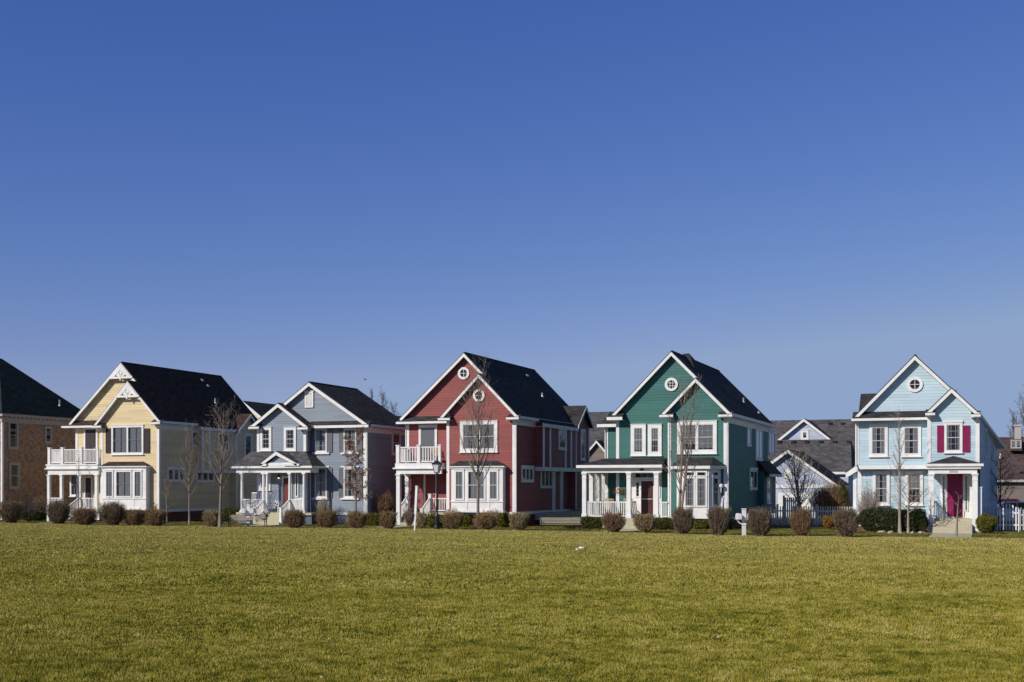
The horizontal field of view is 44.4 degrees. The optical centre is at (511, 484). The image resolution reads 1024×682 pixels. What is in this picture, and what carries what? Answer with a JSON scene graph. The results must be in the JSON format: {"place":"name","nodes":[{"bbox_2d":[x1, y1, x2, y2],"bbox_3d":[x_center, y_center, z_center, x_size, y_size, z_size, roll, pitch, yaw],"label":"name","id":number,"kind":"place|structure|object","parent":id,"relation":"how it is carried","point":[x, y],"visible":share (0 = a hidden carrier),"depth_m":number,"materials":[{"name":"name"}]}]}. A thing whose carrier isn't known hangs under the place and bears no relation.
{"place":"outdoors","nodes":[
{"label":"outdoors","id":0,"kind":"place"},
{"bbox_2d":[45,362,257,521],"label":"yellow house","id":1,"kind":"structure","parent":0,"point":[127,422],"depth_m":86.95,"materials":[{"name":"wood"}]},
{"bbox_2d":[84,476,92,507],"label":"door","id":2,"kind":"structure","parent":1,"relation":"in","point":[88,480],"depth_m":88.34,"materials":[{"name":"white paint"}]},
{"bbox_2d":[84,428,97,463],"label":"door","id":3,"kind":"structure","parent":1,"relation":"in","point":[90,434],"depth_m":87.52,"materials":[{"name":"grey paint"}]},
{"bbox_2d":[99,462,151,509],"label":"bay window","id":4,"kind":"structure","parent":1,"relation":"in","point":[128,483],"depth_m":84.70,"materials":[{"name":"white paint"}]},
{"bbox_2d":[111,425,143,454],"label":"window","id":5,"kind":"structure","parent":1,"relation":"in","point":[125,439],"depth_m":85.20,"materials":[{"name":"white paint"}]},
{"bbox_2d":[166,466,185,481],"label":"window","id":6,"kind":"structure","parent":1,"relation":"in","point":[176,478],"depth_m":85.98,"materials":[{"name":"white paint"}]},
{"bbox_2d":[195,466,214,481],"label":"window","id":7,"kind":"structure","parent":1,"relation":"in","point":[205,477],"depth_m":89.33,"materials":[{"name":"white paint"}]},
{"bbox_2d":[244,433,251,456],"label":"window","id":8,"kind":"structure","parent":1,"relation":"in","point":[247,436],"depth_m":93.58,"materials":[{"name":"glass"}]},
{"bbox_2d":[243,401,275,418],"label":"roof","id":9,"kind":"structure","parent":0,"point":[258,410],"depth_m":105.11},
{"bbox_2d":[368,525,413,527],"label":"path","id":10,"kind":"structure","parent":0,"point":[394,526],"depth_m":75.08,"materials":[{"name":"beige concrete"}]},
{"bbox_2d":[402,504,414,525],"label":"twiggy shrub","id":11,"kind":"object","parent":10,"relation":"on","point":[409,520],"visible":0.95,"depth_m":76.02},
{"bbox_2d":[0,522,1023,681],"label":"field","id":12,"kind":"structure","parent":0,"point":[641,542],"depth_m":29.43,"materials":[{"name":"plant"}]},
{"bbox_2d":[0,499,26,522],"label":"clipped shrub","id":13,"kind":"object","parent":12,"relation":"on","point":[10,512],"visible":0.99,"depth_m":81.98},
{"bbox_2d":[43,498,76,523],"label":"clipped shrub","id":14,"kind":"object","parent":12,"relation":"on","point":[57,512],"visible":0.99,"depth_m":79.92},
{"bbox_2d":[68,505,97,524],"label":"clipped shrub","id":15,"kind":"object","parent":12,"relation":"on","point":[85,516],"visible":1,"depth_m":77.99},
{"bbox_2d":[97,497,126,524],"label":"clipped shrub","id":16,"kind":"object","parent":12,"relation":"on","point":[112,513],"visible":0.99,"depth_m":77.03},
{"bbox_2d":[122,508,146,525],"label":"clipped shrub","id":17,"kind":"object","parent":12,"relation":"on","point":[132,517],"visible":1,"depth_m":77.08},
{"bbox_2d":[143,509,168,525],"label":"clipped shrub","id":18,"kind":"object","parent":12,"relation":"on","point":[155,517],"visible":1,"depth_m":76.19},
{"bbox_2d":[201,508,223,526],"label":"clipped shrub","id":19,"kind":"object","parent":12,"relation":"on","point":[210,518],"visible":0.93,"depth_m":74.46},
{"bbox_2d":[192,396,241,526],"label":"bare tree","id":20,"kind":"object","parent":12,"relation":"on","point":[221,449],"visible":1,"depth_m":73.75,"materials":[{"name":"brown plant"}]},
{"bbox_2d":[281,508,307,527],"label":"clipped shrub","id":21,"kind":"object","parent":12,"relation":"on","point":[295,518],"visible":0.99,"depth_m":72.77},
{"bbox_2d":[314,507,337,527],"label":"clipped shrub","id":22,"kind":"object","parent":12,"relation":"on","point":[326,519],"visible":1,"depth_m":72.76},
{"bbox_2d":[345,510,367,527],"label":"clipped shrub","id":23,"kind":"object","parent":12,"relation":"on","point":[356,519],"visible":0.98,"depth_m":71.98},
{"bbox_2d":[377,510,398,528],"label":"clipped shrub","id":24,"kind":"object","parent":12,"relation":"on","point":[387,520],"visible":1,"depth_m":71.21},
{"bbox_2d":[432,458,441,528],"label":"street lamp","id":25,"kind":"object","parent":12,"relation":"on","point":[436,464],"visible":0.98,"depth_m":70.57,"materials":[{"name":"black metal"}]},
{"bbox_2d":[671,504,694,533],"bbox_3d":[8.686,1.690,63.770,1.203,1.642,1.297,0,0,21],"label":"clipped shrub","id":26,"kind":"object","parent":12,"relation":"on","point":[683,519],"visible":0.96,"depth_m":63.47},
{"bbox_2d":[706,504,732,534],"bbox_3d":[10.325,1.670,62.520,1.401,1.680,1.193,0,0,21],"label":"clipped shrub","id":27,"kind":"object","parent":12,"relation":"on","point":[719,518],"visible":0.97,"depth_m":62.25,"materials":[{"name":"plant"}]},
{"bbox_2d":[735,508,748,534],"bbox_3d":[11.440,1.830,61.897,0.760,1.340,0.535,0,0,1],"label":"mailbox","id":28,"kind":"object","parent":12,"relation":"on","point":[743,517],"visible":0.78,"depth_m":61.81,"materials":[{"name":"white plastic"}]},
{"bbox_2d":[745,505,774,535],"bbox_3d":[12.122,1.721,61.302,1.405,1.580,1.315,0,0,21],"label":"clipped shrub","id":29,"kind":"object","parent":12,"relation":"on","point":[759,522],"visible":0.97,"depth_m":61.04,"materials":[{"name":"plant"}]},
{"bbox_2d":[788,505,813,535],"bbox_3d":[14.105,1.704,61.348,1.292,1.612,1.097,0,0,21],"label":"clipped shrub","id":30,"kind":"object","parent":12,"relation":"on","point":[801,520],"visible":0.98,"depth_m":61.08,"materials":[{"name":"plant"}]},
{"bbox_2d":[832,507,860,536],"bbox_3d":[16.050,1.741,60.167,1.454,1.538,1.298,0,0,21],"label":"clipped shrub","id":31,"kind":"object","parent":12,"relation":"on","point":[846,523],"visible":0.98,"depth_m":59.91,"materials":[{"name":"plant"}]},
{"bbox_2d":[0,511,1023,537],"bbox_3d":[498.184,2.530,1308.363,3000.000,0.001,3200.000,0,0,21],"label":"ground","id":32,"kind":"structure","parent":0,"point":[785,526],"depth_m":74.50,"materials":[{"name":"soil"}]},
{"bbox_2d":[21,509,46,520],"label":"evergreen shrub","id":33,"kind":"object","parent":32,"relation":"on","point":[35,515],"visible":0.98,"depth_m":86.22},
{"bbox_2d":[0,358,80,519],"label":"brick house","id":34,"kind":"structure","parent":32,"relation":"on","point":[35,415],"depth_m":92.35,"materials":[{"name":"brown"}]},
{"bbox_2d":[7,420,19,449],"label":"window","id":35,"kind":"structure","parent":34,"relation":"in","point":[13,428],"depth_m":90.15,"materials":[{"name":"glass"}]},
{"bbox_2d":[8,462,20,488],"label":"window","id":36,"kind":"structure","parent":34,"relation":"in","point":[14,467],"depth_m":90.23,"materials":[{"name":"glass"}]},
{"bbox_2d":[44,426,52,443],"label":"window","id":37,"kind":"structure","parent":34,"relation":"in","point":[47,429],"depth_m":93.41,"materials":[{"name":"glass"}]},
{"bbox_2d":[170,421,213,524],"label":"bare tree","id":38,"kind":"object","parent":32,"relation":"on","point":[189,467],"visible":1,"depth_m":78.29,"materials":[{"name":"brown plant"}]},
{"bbox_2d":[222,508,239,520],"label":"evergreen shrub","id":39,"kind":"object","parent":32,"relation":"on","point":[227,512],"visible":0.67,"depth_m":86.28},
{"bbox_2d":[231,381,404,524],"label":"slate blue house","id":40,"kind":"structure","parent":32,"relation":"on","point":[302,447],"depth_m":80.59,"materials":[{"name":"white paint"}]},
{"bbox_2d":[260,427,271,450],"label":"window","id":41,"kind":"structure","parent":40,"relation":"in","point":[265,432],"depth_m":81.38,"materials":[{"name":"white paint"}]},
{"bbox_2d":[282,476,291,511],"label":"door","id":42,"kind":"structure","parent":40,"relation":"in","point":[285,479],"depth_m":80.83,"materials":[{"name":"red wood"}]},
{"bbox_2d":[283,427,296,450],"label":"window","id":43,"kind":"structure","parent":40,"relation":"in","point":[289,432],"depth_m":80.73,"materials":[{"name":"white paint"}]},
{"bbox_2d":[314,428,326,452],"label":"window","id":44,"kind":"structure","parent":40,"relation":"in","point":[320,433],"depth_m":80.61,"materials":[{"name":"white paint"}]},
{"bbox_2d":[314,467,327,497],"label":"window","id":45,"kind":"structure","parent":40,"relation":"in","point":[321,477],"depth_m":80.61,"materials":[{"name":"glass"}]},
{"bbox_2d":[343,428,356,452],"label":"window","id":46,"kind":"structure","parent":40,"relation":"in","point":[351,432],"depth_m":79.86,"materials":[{"name":"white paint"}]},
{"bbox_2d":[343,467,356,497],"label":"window","id":47,"kind":"structure","parent":40,"relation":"in","point":[348,493],"depth_m":79.90,"materials":[{"name":"white paint"}]},
{"bbox_2d":[392,430,400,455],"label":"window","id":48,"kind":"structure","parent":40,"relation":"in","point":[396,439],"depth_m":83.35,"materials":[{"name":"glass"}]},
{"bbox_2d":[343,426,372,510],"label":"bare tree","id":49,"kind":"object","parent":32,"relation":"on","point":[349,442],"visible":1,"depth_m":77.44,"materials":[{"name":"brown plant"}]},
{"bbox_2d":[366,513,380,525],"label":"evergreen shrub","id":50,"kind":"object","parent":32,"relation":"on","point":[371,519],"visible":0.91,"depth_m":76.21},
{"bbox_2d":[374,487,395,514],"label":"twiggy shrub","id":51,"kind":"object","parent":32,"relation":"on","point":[382,503],"visible":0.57,"depth_m":79.94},
{"bbox_2d":[440,511,463,528],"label":"clipped shrub","id":52,"kind":"object","parent":32,"relation":"on","point":[452,520],"visible":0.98,"depth_m":70.39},
{"bbox_2d":[444,351,500,528],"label":"bare tree","id":53,"kind":"object","parent":32,"relation":"on","point":[477,429],"visible":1,"depth_m":71.41,"materials":[{"name":"brown plant"}]},
{"bbox_2d":[472,511,499,529],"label":"clipped shrub","id":54,"kind":"object","parent":32,"relation":"on","point":[486,521],"visible":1,"depth_m":69.65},
{"bbox_2d":[393,352,593,525],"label":"red house","id":55,"kind":"structure","parent":32,"relation":"on","point":[541,432],"depth_m":77.97,"materials":[{"name":"wood"}]},
{"bbox_2d":[419,424,437,460],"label":"door","id":56,"kind":"structure","parent":55,"relation":"in","point":[427,433],"depth_m":78.36,"materials":[{"name":"white paint"}]},
{"bbox_2d":[424,474,435,509],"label":"door","id":57,"kind":"structure","parent":55,"relation":"in","point":[429,479],"depth_m":78.84,"materials":[{"name":"red wood"}]},
{"bbox_2d":[448,461,507,512],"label":"bay window","id":58,"kind":"structure","parent":55,"relation":"in","point":[492,491],"depth_m":75.61,"materials":[{"name":"white paint"}]},
{"bbox_2d":[459,420,497,452],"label":"window","id":59,"kind":"structure","parent":55,"relation":"in","point":[494,431],"depth_m":75.98,"materials":[{"name":"white paint"}]},
{"bbox_2d":[521,465,533,481],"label":"window","id":60,"kind":"structure","parent":55,"relation":"in","point":[527,472],"depth_m":77.12,"materials":[{"name":"white paint"}]},
{"bbox_2d":[540,471,551,487],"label":"window","id":61,"kind":"structure","parent":55,"relation":"in","point":[545,476],"depth_m":80.26,"materials":[{"name":"white paint"}]},
{"bbox_2d":[558,429,567,450],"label":"window","id":62,"kind":"structure","parent":55,"relation":"in","point":[561,432],"depth_m":81.86,"materials":[{"name":"white paint"}]},
{"bbox_2d":[580,429,585,460],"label":"window","id":63,"kind":"structure","parent":55,"relation":"in","point":[582,431],"depth_m":86.21,"materials":[{"name":"glass"}]},
{"bbox_2d":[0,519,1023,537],"bbox_3d":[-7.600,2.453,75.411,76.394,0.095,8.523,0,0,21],"label":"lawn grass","id":64,"kind":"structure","parent":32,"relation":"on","point":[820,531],"depth_m":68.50,"materials":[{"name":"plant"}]},
{"bbox_2d":[561,516,602,528],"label":"box hedge","id":65,"kind":"object","parent":32,"relation":"on","point":[590,522],"visible":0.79,"depth_m":71.10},
{"bbox_2d":[653,517,673,529],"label":"evergreen shrub","id":66,"kind":"object","parent":32,"relation":"on","point":[663,523],"visible":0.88,"depth_m":69.52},
{"bbox_2d":[576,350,781,528],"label":"green house","id":67,"kind":"structure","parent":32,"relation":"on","point":[735,443],"depth_m":73.18,"materials":[{"name":"wood"}]},
{"bbox_2d":[630,424,646,455],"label":"window","id":68,"kind":"structure","parent":67,"relation":"in","point":[638,431],"depth_m":73.52,"materials":[{"name":"white paint"}]},
{"bbox_2d":[640,480,653,516],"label":"door","id":69,"kind":"structure","parent":67,"relation":"in","point":[646,486],"depth_m":73.29,"materials":[{"name":"brown paint"}]},
{"bbox_2d":[647,424,662,455],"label":"window","id":70,"kind":"structure","parent":67,"relation":"in","point":[654,430],"depth_m":73.18,"materials":[{"name":"white paint"}]},
{"bbox_2d":[665,378,677,390],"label":"window","id":71,"kind":"structure","parent":67,"relation":"in","point":[671,384],"depth_m":72.82,"materials":[{"name":"white paint"}]},
{"bbox_2d":[676,420,717,454],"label":"window","id":72,"kind":"structure","parent":67,"relation":"in","point":[707,440],"depth_m":71.17,"materials":[{"name":"white paint"}]},
{"bbox_2d":[671,457,725,518],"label":"bay window","id":73,"kind":"structure","parent":67,"relation":"in","point":[704,492],"depth_m":70.33,"materials":[{"name":"white paint"}]},
{"bbox_2d":[749,467,757,489],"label":"window","id":74,"kind":"structure","parent":67,"relation":"in","point":[753,477],"depth_m":78.57,"materials":[{"name":"white paint"}]},
{"bbox_2d":[755,426,763,460],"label":"window","id":75,"kind":"structure","parent":67,"relation":"in","point":[759,430],"depth_m":80.27,"materials":[{"name":"glass"}]},
{"bbox_2d":[768,429,775,455],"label":"window","id":76,"kind":"structure","parent":67,"relation":"in","point":[771,434],"depth_m":85.06,"materials":[{"name":"glass"}]},
{"bbox_2d":[661,370,708,508],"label":"bare tree","id":77,"kind":"object","parent":32,"relation":"on","point":[686,468],"visible":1,"depth_m":67.51,"materials":[{"name":"brown plant"}]},
{"bbox_2d":[770,439,826,506],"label":"bare tree","id":78,"kind":"object","parent":32,"relation":"on","point":[798,493],"visible":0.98,"depth_m":77.66,"materials":[{"name":"brown plant"}]},
{"bbox_2d":[750,504,852,525],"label":"picket fence","id":79,"kind":"object","parent":32,"relation":"on","point":[777,511],"visible":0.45,"depth_m":76.92,"materials":[{"name":"wood"}]},
{"bbox_2d":[809,478,852,524],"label":"twiggy shrub","id":80,"kind":"object","parent":32,"relation":"on","point":[827,496],"visible":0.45,"depth_m":77.52,"materials":[{"name":"plant"}]},
{"bbox_2d":[838,480,848,508],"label":"columnar shrub","id":81,"kind":"object","parent":32,"relation":"on","point":[843,488],"visible":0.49,"depth_m":77.14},
{"bbox_2d":[858,507,929,531],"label":"box hedge","id":82,"kind":"object","parent":32,"relation":"on","point":[884,519],"visible":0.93,"depth_m":66.11,"materials":[{"name":"plant"}]},
{"bbox_2d":[885,468,933,532],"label":"bare tree","id":83,"kind":"object","parent":32,"relation":"on","point":[908,506],"visible":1,"depth_m":65.12,"materials":[{"name":"brown plant"}]},
{"bbox_2d":[845,354,1004,532],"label":"pale blue house","id":84,"kind":"structure","parent":32,"relation":"on","point":[953,441],"depth_m":68.02,"materials":[{"name":"wood"}]},
{"bbox_2d":[869,424,888,456],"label":"window","id":85,"kind":"structure","parent":84,"relation":"in","point":[878,433],"depth_m":68.71,"materials":[{"name":"white paint"}]},
{"bbox_2d":[872,471,890,505],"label":"window","id":86,"kind":"structure","parent":84,"relation":"in","point":[881,479],"depth_m":69.07,"materials":[{"name":"white paint"}]},
{"bbox_2d":[901,424,921,456],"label":"window","id":87,"kind":"structure","parent":84,"relation":"in","point":[912,446],"depth_m":68.11,"materials":[{"name":"white paint"}]},
{"bbox_2d":[904,471,923,505],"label":"window","id":88,"kind":"structure","parent":84,"relation":"in","point":[916,488],"depth_m":68.46,"materials":[{"name":"white paint"}]},
{"bbox_2d":[907,377,922,391],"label":"window","id":89,"kind":"structure","parent":84,"relation":"in","point":[914,384],"depth_m":68.03,"materials":[{"name":"white paint"}]},
{"bbox_2d":[943,420,962,453],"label":"window","id":90,"kind":"structure","parent":84,"relation":"in","point":[952,428],"depth_m":66.42,"materials":[{"name":"white paint"}]},
{"bbox_2d":[946,474,963,515],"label":"door","id":91,"kind":"structure","parent":84,"relation":"in","point":[954,482],"depth_m":67.70,"materials":[{"name":"paint"}]},
{"bbox_2d":[975,512,998,533],"bbox_3d":[24.346,1.966,64.350,1.211,1.134,1.038,0,0,21],"label":"evergreen shrub","id":92,"kind":"object","parent":32,"relation":"on","point":[986,523],"visible":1,"depth_m":64.11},
{"bbox_2d":[990,452,1018,527],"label":"bare tree","id":93,"kind":"object","parent":32,"relation":"on","point":[1000,487],"visible":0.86,"depth_m":73.59,"materials":[{"name":"brown plant"}]},
{"bbox_2d":[995,503,1019,531],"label":"picket fence","id":94,"kind":"object","parent":32,"relation":"on","point":[1009,524],"visible":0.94,"depth_m":67.20,"materials":[{"name":"white paint"}]},
{"bbox_2d":[997,501,1023,519],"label":"parked car","id":95,"kind":"object","parent":32,"relation":"on","point":[1018,504],"visible":0.1,"depth_m":79.15,"materials":[{"name":"black paint"}]},
{"label":"mulch bed","id":96,"kind":"structure","parent":32,"relation":"on","visible":0},
{"bbox_2d":[693,519,708,528],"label":"evergreen shrub","id":97,"kind":"object","parent":96,"relation":"on","point":[701,523],"visible":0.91,"depth_m":70.35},
{"bbox_2d":[0,0,1023,436],"label":"sky","id":98,"kind":"structure","parent":0,"point":[802,201],"materials":[{"name":"blue"}]},
{"bbox_2d":[2,522,1023,538],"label":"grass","id":99,"kind":"structure","parent":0,"point":[574,530],"depth_m":67.14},
{"bbox_2d":[228,514,267,526],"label":"park bench","id":100,"kind":"object","parent":99,"relation":"on","point":[264,519],"visible":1,"depth_m":75.43,"materials":[{"name":"brown wood"}]},
{"bbox_2d":[416,510,427,528],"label":"clipped shrub","id":101,"kind":"object","parent":99,"relation":"on","point":[422,520],"visible":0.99,"depth_m":71.31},
{"bbox_2d":[506,509,530,529],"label":"clipped shrub","id":102,"kind":"object","parent":99,"relation":"on","point":[518,521],"visible":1,"depth_m":68.92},
{"bbox_2d":[540,517,581,530],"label":"park bench","id":103,"kind":"object","parent":99,"relation":"on","point":[580,522],"visible":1,"depth_m":69.07,"materials":[{"name":"brown wood"}]},
{"bbox_2d":[600,512,627,531],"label":"clipped shrub","id":104,"kind":"object","parent":99,"relation":"on","point":[614,522],"visible":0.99,"depth_m":66.06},
{"bbox_2d":[632,513,657,532],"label":"clipped shrub","id":105,"kind":"object","parent":99,"relation":"on","point":[643,523],"visible":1,"depth_m":65.39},
{"bbox_2d":[589,412,608,500],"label":"grey roof house","id":106,"kind":"structure","parent":0,"point":[596,443],"depth_m":105.94,"materials":[{"name":"beige"}]},
{"bbox_2d":[771,449,849,517],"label":"garage","id":107,"kind":"structure","parent":0,"point":[828,476],"depth_m":95.72,"materials":[{"name":"white"}]},
{"bbox_2d":[778,493,810,515],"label":"garage door","id":108,"kind":"structure","parent":107,"relation":"in","point":[780,498],"depth_m":95.70,"materials":[{"name":"white paint"}]},
{"bbox_2d":[768,418,854,460],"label":"lavender house","id":109,"kind":"structure","parent":0,"point":[804,429],"depth_m":118.72,"materials":[{"name":"grey"}]},
{"bbox_2d":[770,439,854,508],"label":"roof","id":110,"kind":"structure","parent":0,"point":[836,457],"depth_m":105.91,"materials":[{"name":"grey"}]},
{"bbox_2d":[929,533,972,537],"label":"path","id":111,"kind":"structure","parent":0,"point":[952,535],"depth_m":61.74,"materials":[{"name":"beige concrete"}]},
{"bbox_2d":[997,425,1023,500],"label":"tan roofed house","id":112,"kind":"structure","parent":0,"point":[1014,445],"depth_m":111.39,"materials":[{"name":"beige"}]},
{"label":"mulch bed","id":113,"kind":"structure","parent":0,"visible":0},
{"bbox_2d":[856,481,881,530],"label":"twiggy shrub","id":114,"kind":"object","parent":113,"relation":"on","point":[870,500],"visible":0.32,"depth_m":67.68,"materials":[{"name":"brown plant"}]},
{"bbox_2d":[887,405,910,532],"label":"bare tree","id":115,"kind":"object","parent":113,"relation":"on","point":[899,463],"visible":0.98,"depth_m":65.64,"materials":[{"name":"brown plant"}]},
{"label":"mulch bed","id":116,"kind":"structure","parent":0,"visible":0},
{"bbox_2d":[496,513,509,526],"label":"evergreen shrub","id":117,"kind":"object","parent":116,"relation":"on","point":[503,520],"visible":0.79,"depth_m":73.61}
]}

